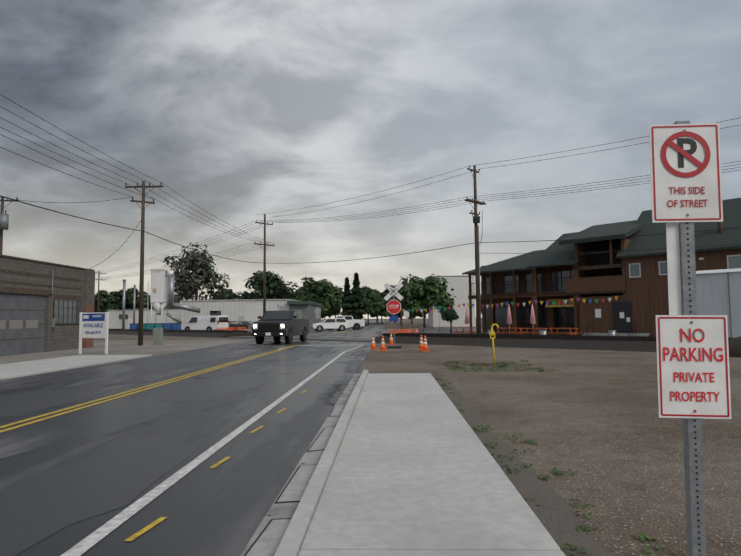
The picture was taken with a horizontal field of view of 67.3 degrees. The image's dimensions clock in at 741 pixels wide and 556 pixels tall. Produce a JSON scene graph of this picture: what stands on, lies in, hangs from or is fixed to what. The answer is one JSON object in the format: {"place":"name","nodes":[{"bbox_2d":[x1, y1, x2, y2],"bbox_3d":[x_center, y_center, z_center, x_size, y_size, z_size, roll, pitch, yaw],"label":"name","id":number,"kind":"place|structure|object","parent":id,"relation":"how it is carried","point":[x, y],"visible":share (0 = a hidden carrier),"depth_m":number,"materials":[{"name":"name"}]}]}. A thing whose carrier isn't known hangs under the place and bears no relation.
{"place":"outdoors","nodes":[
{"label":"outdoors","id":0,"kind":"place"},
{"bbox_2d":[0,254,94,355],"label":"block building","id":1,"kind":"structure","parent":0,"point":[43,304],"depth_m":28.62,"materials":[{"name":"brown brick"}]},
{"bbox_2d":[0,355,151,379],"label":"apron","id":2,"kind":"object","parent":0,"point":[19,369],"visible":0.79,"depth_m":19.60,"materials":[{"name":"grey concrete"}]},
{"bbox_2d":[0,339,254,363],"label":"ground","id":3,"kind":"structure","parent":0,"point":[132,347],"depth_m":30.68,"materials":[{"name":"grey concrete"}]},
{"bbox_2d":[0,197,19,253],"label":"pole","id":4,"kind":"object","parent":3,"relation":"on","point":[4,221],"visible":0.85,"depth_m":37.56,"materials":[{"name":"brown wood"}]},
{"bbox_2d":[79,312,108,353],"bbox_3d":[-13.208,2.627,26.547,1.560,2.000,0.090,-2,-4,14],"label":"real estate sign","id":5,"kind":"object","parent":3,"relation":"on","point":[93,324],"visible":0.96,"depth_m":26.54,"materials":[{"name":"white"}]},
{"bbox_2d":[125,181,163,345],"bbox_3d":[-14.618,-0.998,35.781,2.507,10.600,0.746,0,-4,-10],"label":"pole","id":6,"kind":"object","parent":3,"relation":"on","point":[157,336],"visible":0.94,"depth_m":35.58,"materials":[{"name":"brown wood"}]},
{"bbox_2d":[107,299,321,329],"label":"industrial building","id":7,"kind":"structure","parent":0,"point":[243,310],"depth_m":88.79,"materials":[{"name":"white metal"}]},
{"bbox_2d":[0,319,481,555],"bbox_3d":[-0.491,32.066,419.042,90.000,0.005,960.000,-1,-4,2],"label":"road","id":8,"kind":"structure","parent":0,"point":[217,491],"depth_m":7.69,"materials":[{"name":"grey asphalt"}]},
{"bbox_2d":[130,323,180,329],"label":"blue containers","id":9,"kind":"object","parent":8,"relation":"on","point":[173,326],"visible":0.56,"depth_m":78.26,"materials":[{"name":"blue metal"}]},
{"bbox_2d":[0,352,321,555],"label":"road patches","id":10,"kind":"object","parent":8,"relation":"on","point":[36,508],"visible":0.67,"depth_m":5.74,"materials":[{"name":"grey asphalt"}]},
{"bbox_2d":[229,321,247,330],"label":"dark car","id":11,"kind":"object","parent":8,"relation":"on","point":[235,324],"visible":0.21,"depth_m":71.91,"materials":[{"name":"grey paint"}]},
{"bbox_2d":[238,321,252,329],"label":"silver car","id":12,"kind":"object","parent":8,"relation":"on","point":[250,324],"visible":0.21,"depth_m":74.42,"materials":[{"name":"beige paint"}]},
{"bbox_2d":[252,310,308,343],"bbox_3d":[-5.932,3.298,37.535,2.640,2.228,6.060,-1,-4,8],"label":"pickup","id":13,"kind":"object","parent":8,"relation":"on","point":[287,325],"visible":0.96,"depth_m":35.86,"materials":[{"name":"black paint"}]},
{"bbox_2d":[217,327,418,333],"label":"orange barriers","id":14,"kind":"object","parent":8,"relation":"on","point":[396,332],"visible":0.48,"depth_m":42.39,"materials":[{"name":"orange plastic"}]},
{"bbox_2d":[327,316,364,329],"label":"white pickup","id":15,"kind":"object","parent":8,"relation":"on","point":[355,324],"visible":0.35,"depth_m":77.13,"materials":[{"name":"white paint"}]},
{"bbox_2d":[340,277,352,315],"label":"tree","id":16,"kind":"object","parent":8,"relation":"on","point":[345,306],"visible":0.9,"depth_m":134.57,"materials":[{"name":"green plant"}]},
{"bbox_2d":[347,272,365,319],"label":"tree","id":17,"kind":"object","parent":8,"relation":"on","point":[356,297],"visible":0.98,"depth_m":127.50,"materials":[{"name":"green plant"}]},
{"bbox_2d":[350,286,377,310],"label":"tree","id":18,"kind":"object","parent":8,"relation":"on","point":[365,290],"visible":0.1,"depth_m":182.34,"materials":[{"name":"green plant"}]},
{"bbox_2d":[361,292,379,323],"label":"tree","id":19,"kind":"object","parent":8,"relation":"on","point":[369,300],"visible":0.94,"depth_m":148.26,"materials":[{"name":"green plant"}]},
{"bbox_2d":[372,289,381,322],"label":"tree","id":20,"kind":"object","parent":8,"relation":"on","point":[378,293],"visible":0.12,"depth_m":199.26,"materials":[{"name":"green plant"}]},
{"bbox_2d":[0,0,740,318],"label":"sky","id":21,"kind":"structure","parent":0,"point":[243,109],"materials":[{"name":"grey"}]},
{"bbox_2d":[370,313,379,321],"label":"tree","id":22,"kind":"object","parent":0,"point":[373,315],"visible":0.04,"depth_m":219.39,"materials":[{"name":"green plant"}]},
{"bbox_2d":[93,318,740,555],"bbox_3d":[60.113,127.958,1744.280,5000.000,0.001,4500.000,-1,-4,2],"label":"ground","id":23,"kind":"structure","parent":0,"point":[616,446],"depth_m":7.53,"materials":[{"name":"brown soil"}]},
{"bbox_2d":[95,271,105,311],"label":"pole","id":24,"kind":"object","parent":23,"relation":"on","point":[98,275],"visible":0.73,"depth_m":96.71,"materials":[{"name":"brown wood"}]},
{"bbox_2d":[94,290,119,311],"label":"tree","id":25,"kind":"object","parent":23,"relation":"on","point":[107,301],"visible":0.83,"depth_m":160.22,"materials":[{"name":"green plant"}]},
{"bbox_2d":[109,287,138,309],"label":"tree","id":26,"kind":"object","parent":23,"relation":"on","point":[129,298],"visible":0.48,"depth_m":170.92,"materials":[{"name":"green plant"}]},
{"bbox_2d":[135,291,153,308],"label":"tree","id":27,"kind":"object","parent":23,"relation":"on","point":[147,303],"visible":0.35,"depth_m":175.17,"materials":[{"name":"green plant"}]},
{"bbox_2d":[122,269,200,328],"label":"dust collector","id":28,"kind":"object","parent":23,"relation":"on","point":[162,290],"visible":0.79,"depth_m":82.82,"materials":[{"name":"white metal"}]},
{"bbox_2d":[164,294,181,308],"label":"tree","id":29,"kind":"object","parent":23,"relation":"on","point":[176,300],"visible":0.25,"depth_m":171.01,"materials":[{"name":"green plant"}]},
{"bbox_2d":[162,242,230,299],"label":"tree","id":30,"kind":"object","parent":23,"relation":"on","point":[204,273],"visible":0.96,"depth_m":133.92,"materials":[{"name":"green plant"}]},
{"bbox_2d":[181,316,228,329],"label":"van","id":31,"kind":"object","parent":23,"relation":"on","point":[204,322],"visible":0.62,"depth_m":65.40,"materials":[{"name":"white paint"}]},
{"bbox_2d":[215,288,235,299],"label":"tree","id":32,"kind":"object","parent":23,"relation":"on","point":[228,293],"visible":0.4,"depth_m":158.93,"materials":[{"name":"green plant"}]},
{"bbox_2d":[254,214,273,313],"bbox_3d":[-11.343,-0.450,59.614,0.322,12.900,2.600,-5,-6,45],"label":"pole","id":33,"kind":"object","parent":23,"relation":"on","point":[264,279],"visible":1,"depth_m":59.57,"materials":[{"name":"brown wood"}]},
{"bbox_2d":[232,270,300,299],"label":"tree","id":34,"kind":"object","parent":23,"relation":"on","point":[277,287],"visible":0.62,"depth_m":137.91,"materials":[{"name":"green plant"}]},
{"bbox_2d":[240,370,367,555],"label":"gutter","id":35,"kind":"object","parent":23,"relation":"on","point":[283,532],"visible":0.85,"depth_m":4.82,"materials":[{"name":"grey concrete"}]},
{"bbox_2d":[298,287,319,292],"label":"tree","id":36,"kind":"object","parent":23,"relation":"on","point":[303,289],"visible":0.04,"depth_m":163.16,"materials":[{"name":"green plant"}]},
{"bbox_2d":[294,276,345,314],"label":"tree","id":37,"kind":"object","parent":23,"relation":"on","point":[327,297],"visible":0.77,"depth_m":110.41,"materials":[{"name":"green plant"}]},
{"bbox_2d":[310,318,349,331],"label":"station wagon","id":38,"kind":"object","parent":23,"relation":"on","point":[340,324],"visible":1,"depth_m":69.20,"materials":[{"name":"white paint"}]},
{"bbox_2d":[321,309,340,318],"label":"tree","id":39,"kind":"object","parent":23,"relation":"on","point":[325,315],"depth_m":189.75,"materials":[{"name":"green plant"}]},
{"bbox_2d":[326,288,343,316],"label":"tree","id":40,"kind":"object","parent":23,"relation":"on","point":[340,291],"visible":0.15,"depth_m":139.69,"materials":[{"name":"green plant"}]},
{"bbox_2d":[276,304,442,331],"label":"signs","id":41,"kind":"object","parent":23,"relation":"on","point":[318,311],"visible":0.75,"depth_m":59.59,"materials":[{"name":"grey metal"}]},
{"bbox_2d":[376,298,390,322],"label":"tree","id":42,"kind":"object","parent":23,"relation":"on","point":[381,303],"visible":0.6,"depth_m":167.92,"materials":[{"name":"green plant"}]},
{"bbox_2d":[381,285,395,322],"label":"tree","id":43,"kind":"object","parent":23,"relation":"on","point":[384,293],"visible":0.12,"depth_m":177.33,"materials":[{"name":"green plant"}]},
{"bbox_2d":[384,282,403,347],"bbox_3d":[1.232,1.949,29.210,1.046,3.437,0.700,-1,-4,5],"label":"railroad crossing sign","id":44,"kind":"object","parent":23,"relation":"on","point":[393,307],"visible":1,"depth_m":29.21,"materials":[{"name":"white metal"}]},
{"bbox_2d":[387,297,403,324],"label":"tree","id":45,"kind":"object","parent":23,"relation":"on","point":[398,313],"visible":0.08,"depth_m":119.32,"materials":[{"name":"green plant"}]},
{"bbox_2d":[370,332,428,350],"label":"traffic cones","id":46,"kind":"object","parent":23,"relation":"on","point":[423,346],"visible":1,"depth_m":27.36,"materials":[{"name":"orange plastic"}]},
{"bbox_2d":[108,329,731,351],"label":"tracks","id":47,"kind":"object","parent":23,"relation":"on","point":[622,343],"visible":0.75,"depth_m":30.29},
{"bbox_2d":[389,274,455,327],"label":"tree","id":48,"kind":"object","parent":23,"relation":"on","point":[415,292],"visible":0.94,"depth_m":85.86,"materials":[{"name":"green plant"}]},
{"bbox_2d":[441,308,458,332],"bbox_3d":[8.212,4.383,57.506,1.887,2.546,1.749,-5,-6,44],"label":"tree","id":49,"kind":"object","parent":23,"relation":"on","point":[448,315],"visible":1,"depth_m":57.20,"materials":[{"name":"green plant"}]},
{"bbox_2d":[269,332,676,555],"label":"weeds","id":50,"kind":"object","parent":23,"relation":"on","point":[643,536],"visible":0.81,"depth_m":5.87,"materials":[{"name":"green plant"}]},
{"bbox_2d":[464,165,485,333],"bbox_3d":[8.103,-2.042,41.916,0.588,13.100,2.400,-5,-6,45],"label":"pole","id":51,"kind":"object","parent":23,"relation":"on","point":[476,219],"visible":0.98,"depth_m":41.85,"materials":[{"name":"brown wood"}]},
{"bbox_2d":[0,94,740,278],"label":"wires","id":52,"kind":"object","parent":51,"relation":"attached to","point":[298,220],"visible":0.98,"depth_m":37.28,"materials":[{"name":"black"}]},
{"bbox_2d":[490,324,498,365],"bbox_3d":[3.988,2.131,17.754,0.313,1.346,0.069,-4,-5,10],"label":"pipeline marker","id":53,"kind":"object","parent":23,"relation":"on","point":[492,335],"visible":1,"depth_m":17.76,"materials":[{"name":"yellow"}]},
{"bbox_2d":[431,372,610,555],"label":"soil strip","id":54,"kind":"object","parent":23,"relation":"on","point":[557,517],"visible":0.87,"depth_m":4.91,"materials":[{"name":"brown soil"}]},
{"bbox_2d":[649,121,731,555],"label":"parking sign post","id":55,"kind":"object","parent":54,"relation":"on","point":[693,370],"visible":1,"depth_m":2.51,"materials":[{"name":"white metal"}]},
{"bbox_2d":[462,198,740,335],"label":"building","id":56,"kind":"structure","parent":23,"relation":"on","point":[636,282],"depth_m":39.15,"materials":[{"name":"brown wood"}]},
{"bbox_2d":[696,268,740,337],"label":"metal shed","id":57,"kind":"structure","parent":23,"relation":"on","point":[719,292],"depth_m":26.98,"materials":[{"name":"white metal"}]},
{"bbox_2d":[728,336,740,357],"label":"mound","id":58,"kind":"object","parent":23,"relation":"on","point":[734,344],"visible":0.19,"depth_m":20.59,"materials":[{"name":"brown soil"}]},
{"bbox_2d":[298,373,564,555],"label":"sidewalk","id":59,"kind":"structure","parent":0,"point":[416,469],"depth_m":4.70,"materials":[{"name":"grey concrete"}]},
{"bbox_2d":[428,275,475,326],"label":"white building","id":60,"kind":"structure","parent":0,"point":[458,287],"depth_m":95.53,"materials":[{"name":"paint"}]},
{"label":"patio","id":61,"kind":"structure","parent":0,"visible":0},
{"bbox_2d":[465,304,535,334],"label":"closed patio umbrellas","id":62,"kind":"object","parent":61,"relation":"on","point":[509,320],"visible":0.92,"depth_m":40.57,"materials":[{"name":"pink"}]},
{"bbox_2d":[409,330,615,335],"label":"planters","id":63,"kind":"object","parent":61,"relation":"on","point":[610,332],"visible":0.46,"depth_m":36.99,"materials":[{"name":"silver metal"}]},
{"bbox_2d":[454,328,581,334],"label":"picnic tables","id":64,"kind":"object","parent":61,"relation":"on","point":[520,332],"visible":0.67,"depth_m":38.89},
{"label":"patio posts","id":65,"kind":"object","parent":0,"visible":0},
{"bbox_2d":[402,296,617,312],"bbox_3d":[10.002,2.168,43.680,18.541,0.989,0.812,-4,-6,41],"label":"bunting","id":66,"kind":"object","parent":65,"relation":"attached to","point":[553,302],"visible":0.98,"depth_m":42.39,"materials":[{"name":"multicoloured fabric"}]}
]}

